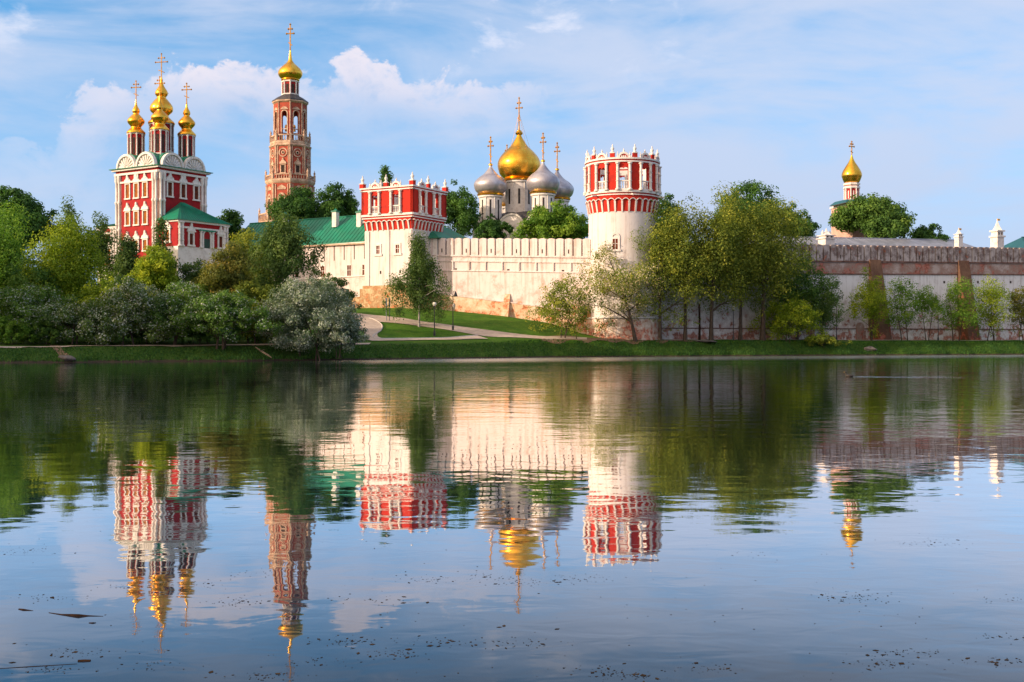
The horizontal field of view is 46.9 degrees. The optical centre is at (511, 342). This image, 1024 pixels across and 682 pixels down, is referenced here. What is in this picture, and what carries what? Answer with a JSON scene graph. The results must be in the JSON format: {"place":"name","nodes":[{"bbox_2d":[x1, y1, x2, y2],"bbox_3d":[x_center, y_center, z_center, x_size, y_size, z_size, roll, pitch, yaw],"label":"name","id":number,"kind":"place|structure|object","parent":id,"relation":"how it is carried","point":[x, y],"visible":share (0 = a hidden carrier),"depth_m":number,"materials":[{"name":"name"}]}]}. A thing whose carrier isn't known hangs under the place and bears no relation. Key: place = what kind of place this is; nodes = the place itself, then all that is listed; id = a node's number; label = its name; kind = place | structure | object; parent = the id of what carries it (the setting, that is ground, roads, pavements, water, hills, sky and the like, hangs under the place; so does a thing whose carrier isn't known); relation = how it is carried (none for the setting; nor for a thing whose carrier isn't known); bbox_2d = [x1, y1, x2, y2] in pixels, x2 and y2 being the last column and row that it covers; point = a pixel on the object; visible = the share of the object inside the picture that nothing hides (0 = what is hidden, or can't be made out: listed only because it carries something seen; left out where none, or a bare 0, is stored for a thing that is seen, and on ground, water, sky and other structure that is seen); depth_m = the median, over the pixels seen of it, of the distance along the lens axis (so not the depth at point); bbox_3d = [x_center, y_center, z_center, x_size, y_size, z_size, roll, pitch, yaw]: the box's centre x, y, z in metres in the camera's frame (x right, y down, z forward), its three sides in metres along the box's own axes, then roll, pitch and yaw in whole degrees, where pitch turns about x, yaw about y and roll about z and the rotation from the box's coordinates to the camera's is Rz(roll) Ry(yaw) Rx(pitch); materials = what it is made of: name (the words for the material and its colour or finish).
{"place":"outdoors","nodes":[
{"label":"outdoors","id":0,"kind":"place"},
{"bbox_2d":[50,345,68,354],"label":"dirt track","id":1,"kind":"structure","parent":0,"point":[57,349],"depth_m":120.78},
{"bbox_2d":[0,343,369,347],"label":"shore path","id":2,"kind":"structure","parent":0,"point":[143,345],"depth_m":126.91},
{"bbox_2d":[355,317,487,340],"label":"path","id":3,"kind":"structure","parent":0,"point":[372,326],"depth_m":154.00,"materials":[{"name":"concrete"}]},
{"bbox_2d":[353,313,586,339],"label":"path","id":4,"kind":"structure","parent":0,"point":[475,331],"depth_m":161.42,"materials":[{"name":"concrete"}]},
{"bbox_2d":[0,355,1023,681],"bbox_3d":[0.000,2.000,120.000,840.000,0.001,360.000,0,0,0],"label":"water","id":5,"kind":"structure","parent":0,"point":[300,501],"depth_m":13.33,"materials":[{"name":"liquid"}]},
{"bbox_2d":[49,612,93,616],"bbox_3d":[-3.211,2.002,8.649,0.456,0.032,0.064,0,0,14],"label":"driftwood","id":6,"kind":"object","parent":5,"relation":"on","point":[78,615],"visible":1,"depth_m":8.63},
{"bbox_2d":[3,516,1023,681],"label":"floating debris","id":7,"kind":"object","parent":5,"relation":"on","point":[876,663],"visible":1,"depth_m":7.66,"materials":[{"name":"brown plant"}]},
{"bbox_2d":[0,308,1023,362],"bbox_3d":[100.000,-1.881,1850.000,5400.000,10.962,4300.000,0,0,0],"label":"ground","id":8,"kind":"structure","parent":0,"point":[480,321],"depth_m":157.33,"materials":[{"name":"green plant"}]},
{"bbox_2d":[0,315,37,344],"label":"bush","id":9,"kind":"object","parent":8,"relation":"on","point":[8,332],"visible":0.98,"depth_m":125.33,"materials":[{"name":"green plant"}]},
{"bbox_2d":[0,199,41,310],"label":"tree","id":10,"kind":"object","parent":8,"relation":"on","point":[11,252],"visible":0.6,"depth_m":135.41,"materials":[{"name":"green plant"}]},
{"bbox_2d":[0,185,59,249],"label":"tree","id":11,"kind":"object","parent":8,"relation":"on","point":[38,219],"visible":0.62,"depth_m":170.01,"materials":[{"name":"green plant"}]},
{"bbox_2d":[0,256,79,339],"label":"tree","id":12,"kind":"object","parent":8,"relation":"on","point":[19,280],"visible":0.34,"depth_m":132.22,"materials":[{"name":"green plant"}]},
{"bbox_2d":[0,282,80,342],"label":"tree","id":13,"kind":"object","parent":8,"relation":"on","point":[19,312],"visible":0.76,"depth_m":127.35,"materials":[{"name":"green plant"}]},
{"bbox_2d":[26,315,75,344],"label":"bush","id":14,"kind":"object","parent":8,"relation":"on","point":[48,330],"visible":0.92,"depth_m":126.22,"materials":[{"name":"green plant"}]},
{"bbox_2d":[58,355,75,360],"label":"rock","id":15,"kind":"object","parent":8,"relation":"on","point":[67,357],"visible":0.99,"depth_m":116.82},
{"bbox_2d":[49,195,84,266],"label":"tree","id":16,"kind":"object","parent":8,"relation":"on","point":[72,212],"visible":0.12,"depth_m":151.83,"materials":[{"name":"plant"}]},
{"bbox_2d":[16,213,120,333],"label":"tree","id":17,"kind":"object","parent":8,"relation":"on","point":[69,275],"visible":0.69,"depth_m":136.15,"materials":[{"name":"green plant"}]},
{"bbox_2d":[29,296,133,344],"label":"tree","id":18,"kind":"object","parent":8,"relation":"on","point":[63,316],"visible":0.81,"depth_m":126.09,"materials":[{"name":"green plant"}]},
{"bbox_2d":[80,211,121,285],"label":"tree","id":19,"kind":"object","parent":8,"relation":"on","point":[106,237],"visible":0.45,"depth_m":149.82,"materials":[{"name":"green plant"}]},
{"bbox_2d":[65,270,136,337],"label":"tree","id":20,"kind":"object","parent":8,"relation":"on","point":[95,291],"visible":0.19,"depth_m":131.99,"materials":[{"name":"green plant"}]},
{"bbox_2d":[74,320,129,344],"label":"bush","id":21,"kind":"object","parent":8,"relation":"on","point":[113,341],"visible":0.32,"depth_m":128.30,"materials":[{"name":"green plant"}]},
{"bbox_2d":[111,230,141,293],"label":"tree","id":22,"kind":"object","parent":8,"relation":"on","point":[124,263],"visible":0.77,"depth_m":145.52,"materials":[{"name":"plant"}]},
{"bbox_2d":[74,276,187,344],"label":"tree","id":23,"kind":"object","parent":8,"relation":"on","point":[134,298],"visible":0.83,"depth_m":127.21,"materials":[{"name":"green plant"}]},
{"bbox_2d":[121,243,180,293],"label":"tree","id":24,"kind":"object","parent":8,"relation":"on","point":[154,266],"visible":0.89,"depth_m":134.77,"materials":[{"name":"green plant"}]},
{"bbox_2d":[126,323,182,343],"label":"bush","id":25,"kind":"object","parent":8,"relation":"on","point":[139,338],"visible":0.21,"depth_m":130.59,"materials":[{"name":"green plant"}]},
{"bbox_2d":[95,53,231,289],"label":"church","id":26,"kind":"structure","parent":8,"relation":"on","point":[158,178],"depth_m":187.93,"materials":[{"name":"red paint"}]},
{"bbox_2d":[123,175,130,199],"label":"window","id":27,"kind":"structure","parent":26,"relation":"in","point":[127,183],"depth_m":188.66,"materials":[{"name":"paint"}]},
{"bbox_2d":[124,203,130,226],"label":"window","id":28,"kind":"structure","parent":26,"relation":"in","point":[127,210],"depth_m":188.66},
{"bbox_2d":[132,174,139,198],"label":"window","id":29,"kind":"structure","parent":26,"relation":"in","point":[135,181],"depth_m":187.60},
{"bbox_2d":[132,202,139,225],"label":"window","id":30,"kind":"structure","parent":26,"relation":"in","point":[135,209],"depth_m":187.56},
{"bbox_2d":[132,231,139,251],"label":"window","id":31,"kind":"structure","parent":26,"relation":"in","point":[136,237],"depth_m":187.38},
{"bbox_2d":[141,173,148,197],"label":"window","id":32,"kind":"structure","parent":26,"relation":"in","point":[144,180],"depth_m":186.44,"materials":[{"name":"paint"}]},
{"bbox_2d":[141,201,148,224],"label":"window","id":33,"kind":"structure","parent":26,"relation":"in","point":[144,208],"depth_m":186.44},
{"bbox_2d":[141,230,148,251],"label":"window","id":34,"kind":"structure","parent":26,"relation":"in","point":[144,237],"depth_m":186.46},
{"bbox_2d":[164,220,171,242],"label":"window","id":35,"kind":"structure","parent":26,"relation":"in","point":[168,228],"depth_m":183.39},
{"bbox_2d":[166,173,174,197],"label":"window","id":36,"kind":"structure","parent":26,"relation":"in","point":[169,185],"depth_m":186.78,"materials":[{"name":"paint"}]},
{"bbox_2d":[179,175,187,199],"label":"window","id":37,"kind":"structure","parent":26,"relation":"in","point":[183,187],"depth_m":189.21,"materials":[{"name":"paint"}]},
{"bbox_2d":[192,177,200,200],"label":"window","id":38,"kind":"structure","parent":26,"relation":"in","point":[196,189],"depth_m":191.44,"materials":[{"name":"paint"}]},
{"bbox_2d":[150,214,183,295],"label":"tree","id":39,"kind":"object","parent":8,"relation":"on","point":[160,227],"visible":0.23,"depth_m":139.91,"materials":[{"name":"plant"}]},
{"bbox_2d":[130,280,215,344],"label":"tree","id":40,"kind":"object","parent":8,"relation":"on","point":[172,298],"visible":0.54,"depth_m":128.78,"materials":[{"name":"green plant"}]},
{"bbox_2d":[178,258,211,297],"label":"tree","id":41,"kind":"object","parent":8,"relation":"on","point":[189,276],"visible":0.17,"depth_m":141.41,"materials":[{"name":"green plant"}]},
{"bbox_2d":[175,317,216,344],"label":"bush","id":42,"kind":"object","parent":8,"relation":"on","point":[202,335],"visible":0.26,"depth_m":131.30,"materials":[{"name":"green plant"}]},
{"bbox_2d":[173,283,240,343],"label":"tree","id":43,"kind":"object","parent":8,"relation":"on","point":[206,291],"visible":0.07,"depth_m":133.76,"materials":[{"name":"green plant"}]},
{"bbox_2d":[166,289,284,349],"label":"tree","id":44,"kind":"object","parent":8,"relation":"on","point":[223,310],"visible":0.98,"depth_m":126.04,"materials":[{"name":"green plant"}]},
{"bbox_2d":[189,240,266,341],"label":"tree","id":45,"kind":"object","parent":8,"relation":"on","point":[220,276],"visible":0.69,"depth_m":134.74,"materials":[{"name":"green plant"}]},
{"bbox_2d":[216,208,246,241],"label":"tree","id":46,"kind":"object","parent":8,"relation":"on","point":[235,220],"visible":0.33,"depth_m":203.53,"materials":[{"name":"green plant"}]},
{"bbox_2d":[217,279,286,343],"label":"tree","id":47,"kind":"object","parent":8,"relation":"on","point":[253,289],"visible":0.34,"depth_m":134.32,"materials":[{"name":"green plant"}]},
{"bbox_2d":[225,227,280,298],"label":"tree","id":48,"kind":"object","parent":8,"relation":"on","point":[246,241],"visible":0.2,"depth_m":145.08,"materials":[{"name":"green plant"}]},
{"bbox_2d":[231,320,291,342],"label":"bush","id":49,"kind":"object","parent":8,"relation":"on","point":[258,339],"visible":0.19,"depth_m":135.07,"materials":[{"name":"green plant"}]},
{"bbox_2d":[268,282,291,309],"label":"tree","id":50,"kind":"object","parent":8,"relation":"on","point":[273,297],"visible":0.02,"depth_m":160.41,"materials":[{"name":"green plant"}]},
{"bbox_2d":[258,23,315,221],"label":"bell tower","id":51,"kind":"structure","parent":8,"relation":"on","point":[290,161],"depth_m":264.99,"materials":[{"name":"orange brick"}]},
{"bbox_2d":[279,158,286,172],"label":"window","id":52,"kind":"structure","parent":51,"relation":"in","point":[282,163],"depth_m":263.82,"materials":[{"name":"stone"}]},
{"bbox_2d":[294,158,300,173],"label":"window","id":53,"kind":"structure","parent":51,"relation":"in","point":[297,163],"depth_m":264.44,"materials":[{"name":"stone"}]},
{"bbox_2d":[246,208,327,337],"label":"tree","id":54,"kind":"object","parent":8,"relation":"on","point":[279,247],"visible":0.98,"depth_m":139.28,"materials":[{"name":"plant"}]},
{"bbox_2d":[264,185,316,220],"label":"tree","id":55,"kind":"object","parent":8,"relation":"on","point":[298,202],"visible":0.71,"depth_m":219.46,"materials":[{"name":"green plant"}]},
{"bbox_2d":[255,276,365,359],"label":"bush","id":56,"kind":"object","parent":8,"relation":"on","point":[301,300],"visible":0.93,"depth_m":128.64,"materials":[{"name":"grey plant"}]},
{"bbox_2d":[261,242,364,307],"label":"fortress wall","id":57,"kind":"structure","parent":8,"relation":"on","point":[345,260],"depth_m":189.34,"materials":[{"name":"paint"}]},
{"bbox_2d":[346,264,351,275],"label":"window","id":58,"kind":"structure","parent":57,"relation":"in","point":[348,266],"depth_m":188.87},
{"bbox_2d":[311,181,359,217],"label":"tree","id":59,"kind":"object","parent":8,"relation":"on","point":[346,204],"visible":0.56,"depth_m":221.04,"materials":[{"name":"green plant"}]},
{"bbox_2d":[310,272,363,319],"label":"tree","id":60,"kind":"object","parent":8,"relation":"on","point":[340,282],"visible":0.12,"depth_m":136.37,"materials":[{"name":"green plant"}]},
{"bbox_2d":[313,316,369,357],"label":"bush","id":61,"kind":"object","parent":8,"relation":"on","point":[342,328],"visible":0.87,"depth_m":128.94,"materials":[{"name":"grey plant"}]},
{"bbox_2d":[228,209,466,292],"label":"cell building","id":62,"kind":"structure","parent":8,"relation":"on","point":[335,228],"depth_m":193.03,"materials":[{"name":"metal"}]},
{"bbox_2d":[378,165,393,185],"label":"tree","id":63,"kind":"object","parent":8,"relation":"on","point":[385,168],"visible":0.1,"depth_m":214.67,"materials":[{"name":"green plant"}]},
{"bbox_2d":[357,171,448,308],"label":"square tower","id":64,"kind":"structure","parent":8,"relation":"on","point":[395,214],"depth_m":180.26,"materials":[{"name":"paint"}]},
{"bbox_2d":[374,244,381,255],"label":"window","id":65,"kind":"structure","parent":64,"relation":"in","point":[378,247],"depth_m":180.92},
{"bbox_2d":[393,243,401,254],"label":"window","id":66,"kind":"structure","parent":64,"relation":"in","point":[397,246],"depth_m":179.17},
{"bbox_2d":[359,316,474,338],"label":"kerb","id":67,"kind":"structure","parent":8,"relation":"on","point":[404,338],"depth_m":153.02,"materials":[{"name":"concrete"}]},
{"bbox_2d":[381,228,456,326],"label":"tree","id":68,"kind":"object","parent":8,"relation":"on","point":[421,275],"visible":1,"depth_m":160.15,"materials":[{"name":"plant"}]},
{"bbox_2d":[444,179,480,235],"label":"tree","id":69,"kind":"object","parent":8,"relation":"on","point":[461,216],"visible":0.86,"depth_m":204.52,"materials":[{"name":"green plant"}]},
{"bbox_2d":[473,213,513,238],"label":"tree","id":70,"kind":"object","parent":8,"relation":"on","point":[492,229],"visible":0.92,"depth_m":202.11,"materials":[{"name":"green plant"}]},
{"bbox_2d":[431,238,590,333],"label":"fortress wall","id":71,"kind":"structure","parent":8,"relation":"on","point":[507,277],"depth_m":176.69,"materials":[{"name":"paint"}]},
{"bbox_2d":[472,97,573,238],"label":"cathedral","id":72,"kind":"structure","parent":8,"relation":"on","point":[521,189],"depth_m":211.28,"materials":[{"name":"white stone"}]},
{"bbox_2d":[510,198,588,239],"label":"tree","id":73,"kind":"object","parent":8,"relation":"on","point":[559,221],"visible":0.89,"depth_m":198.55,"materials":[{"name":"green plant"}]},
{"bbox_2d":[523,272,614,338],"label":"bush","id":74,"kind":"object","parent":8,"relation":"on","point":[554,313],"visible":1,"depth_m":161.34,"materials":[{"name":"green plant"}]},
{"bbox_2d":[558,241,668,341],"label":"tree","id":75,"kind":"object","parent":8,"relation":"on","point":[630,281],"visible":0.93,"depth_m":165.31,"materials":[{"name":"green plant"}]},
{"bbox_2d":[583,144,664,339],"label":"round tower","id":76,"kind":"structure","parent":8,"relation":"on","point":[616,212],"depth_m":168.53,"materials":[{"name":"paint"}]},
{"bbox_2d":[610,232,620,251],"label":"window","id":77,"kind":"structure","parent":76,"relation":"in","point":[614,240],"depth_m":168.21,"materials":[{"name":"paint"}]},
{"bbox_2d":[656,193,680,240],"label":"tree","id":78,"kind":"object","parent":8,"relation":"on","point":[667,200],"visible":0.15,"depth_m":195.19,"materials":[{"name":"green plant"}]},
{"bbox_2d":[622,192,718,340],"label":"tree","id":79,"kind":"object","parent":8,"relation":"on","point":[665,260],"visible":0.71,"depth_m":167.72,"materials":[{"name":"green plant"}]},
{"bbox_2d":[649,192,719,340],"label":"tree","id":80,"kind":"object","parent":8,"relation":"on","point":[685,227],"visible":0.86,"depth_m":168.87,"materials":[{"name":"green plant"}]},
{"bbox_2d":[698,304,700,339],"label":"trunk","id":81,"kind":"object","parent":8,"relation":"on","point":[699,330],"visible":1,"depth_m":171.58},
{"bbox_2d":[692,180,755,339],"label":"tree","id":82,"kind":"object","parent":8,"relation":"on","point":[724,253],"visible":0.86,"depth_m":171.29,"materials":[{"name":"green plant"}]},
{"bbox_2d":[709,179,786,237],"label":"tree","id":83,"kind":"object","parent":8,"relation":"on","point":[755,189],"visible":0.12,"depth_m":202.47,"materials":[{"name":"green plant"}]},
{"bbox_2d":[711,192,791,339],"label":"tree","id":84,"kind":"object","parent":8,"relation":"on","point":[748,233],"visible":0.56,"depth_m":175.51,"materials":[{"name":"green plant"}]},
{"bbox_2d":[722,193,819,340],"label":"tree","id":85,"kind":"object","parent":8,"relation":"on","point":[788,235],"visible":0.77,"depth_m":175.98,"materials":[{"name":"green plant"}]},
{"bbox_2d":[746,292,828,341],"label":"bush","id":86,"kind":"object","parent":8,"relation":"on","point":[783,318],"visible":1,"depth_m":177.70,"materials":[{"name":"green plant"}]},
{"bbox_2d":[775,202,821,236],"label":"tree","id":87,"kind":"object","parent":8,"relation":"on","point":[815,226],"visible":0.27,"depth_m":201.95,"materials":[{"name":"green plant"}]},
{"bbox_2d":[765,249,848,339],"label":"tree","id":88,"kind":"object","parent":8,"relation":"on","point":[799,288],"visible":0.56,"depth_m":180.81,"materials":[{"name":"green plant"}]},
{"bbox_2d":[801,271,843,332],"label":"tree","id":89,"kind":"object","parent":8,"relation":"on","point":[826,317],"visible":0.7,"depth_m":181.98,"materials":[{"name":"green plant"}]},
{"bbox_2d":[794,334,852,347],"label":"bush","id":90,"kind":"object","parent":8,"relation":"on","point":[827,339],"visible":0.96,"depth_m":177.22,"materials":[{"name":"green plant"}]},
{"bbox_2d":[656,243,1023,339],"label":"fortress wall","id":91,"kind":"structure","parent":8,"relation":"on","point":[938,267],"depth_m":194.16,"materials":[{"name":"brick"}]},
{"bbox_2d":[830,141,867,237],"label":"church","id":92,"kind":"structure","parent":8,"relation":"on","point":[851,175],"depth_m":220.91,"materials":[{"name":"white paint"}]},
{"bbox_2d":[747,235,973,246],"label":"long shed","id":93,"kind":"structure","parent":8,"relation":"on","point":[886,241],"depth_m":204.36,"materials":[{"name":"grey metal"}]},
{"bbox_2d":[817,228,836,244],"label":"chimney turret","id":94,"kind":"object","parent":93,"relation":"on","point":[826,237],"visible":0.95,"depth_m":195.34,"materials":[{"name":"paint"}]},
{"bbox_2d":[953,228,963,246],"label":"chimney turret","id":95,"kind":"object","parent":93,"relation":"on","point":[958,239],"visible":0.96,"depth_m":206.65,"materials":[{"name":"paint"}]},
{"bbox_2d":[989,219,1005,247],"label":"chimney turret","id":96,"kind":"object","parent":93,"relation":"on","point":[997,236],"visible":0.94,"depth_m":208.47,"materials":[{"name":"paint"}]},
{"bbox_2d":[846,266,895,340],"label":"tree","id":97,"kind":"object","parent":8,"relation":"on","point":[869,304],"visible":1,"depth_m":184.55,"materials":[{"name":"green plant"}]},
{"bbox_2d":[828,192,917,237],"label":"tree","id":98,"kind":"object","parent":8,"relation":"on","point":[873,216],"visible":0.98,"depth_m":210.50,"materials":[{"name":"green plant"}]},
{"bbox_2d":[881,276,921,339],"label":"tree","id":99,"kind":"object","parent":8,"relation":"on","point":[903,308],"visible":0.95,"depth_m":186.67,"materials":[{"name":"green plant"}]},
{"bbox_2d":[909,285,944,340],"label":"tree","id":100,"kind":"object","parent":8,"relation":"on","point":[934,301],"visible":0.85,"depth_m":188.67,"materials":[{"name":"green plant"}]},
{"bbox_2d":[909,222,950,241],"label":"tree","id":101,"kind":"object","parent":8,"relation":"on","point":[922,232],"visible":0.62,"depth_m":212.46,"materials":[{"name":"green plant"}]},
{"bbox_2d":[934,276,983,340],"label":"tree","id":102,"kind":"object","parent":8,"relation":"on","point":[959,302],"visible":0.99,"depth_m":189.72,"materials":[{"name":"green plant"}]},
{"bbox_2d":[961,274,1016,340],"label":"tree","id":103,"kind":"object","parent":8,"relation":"on","point":[994,297],"visible":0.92,"depth_m":191.89,"materials":[{"name":"green plant"}]},
{"bbox_2d":[1003,285,1023,340],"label":"tree","id":104,"kind":"object","parent":8,"relation":"on","point":[1016,299],"visible":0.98,"depth_m":194.06,"materials":[{"name":"green plant"}]},
{"bbox_2d":[1004,237,1023,247],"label":"green house","id":105,"kind":"structure","parent":8,"relation":"on","point":[1018,243],"depth_m":219.77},
{"bbox_2d":[0,0,1023,280],"label":"sky","id":106,"kind":"structure","parent":0,"point":[928,95],"materials":[{"name":"blue"}]},
{"bbox_2d":[542,335,691,343],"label":"dirt patch","id":107,"kind":"object","parent":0,"point":[594,339],"visible":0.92,"depth_m":164.24,"materials":[{"name":"soil"}]},
{"bbox_2d":[664,339,1022,340],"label":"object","id":108,"kind":"structure","parent":0,"point":[790,339],"depth_m":179.69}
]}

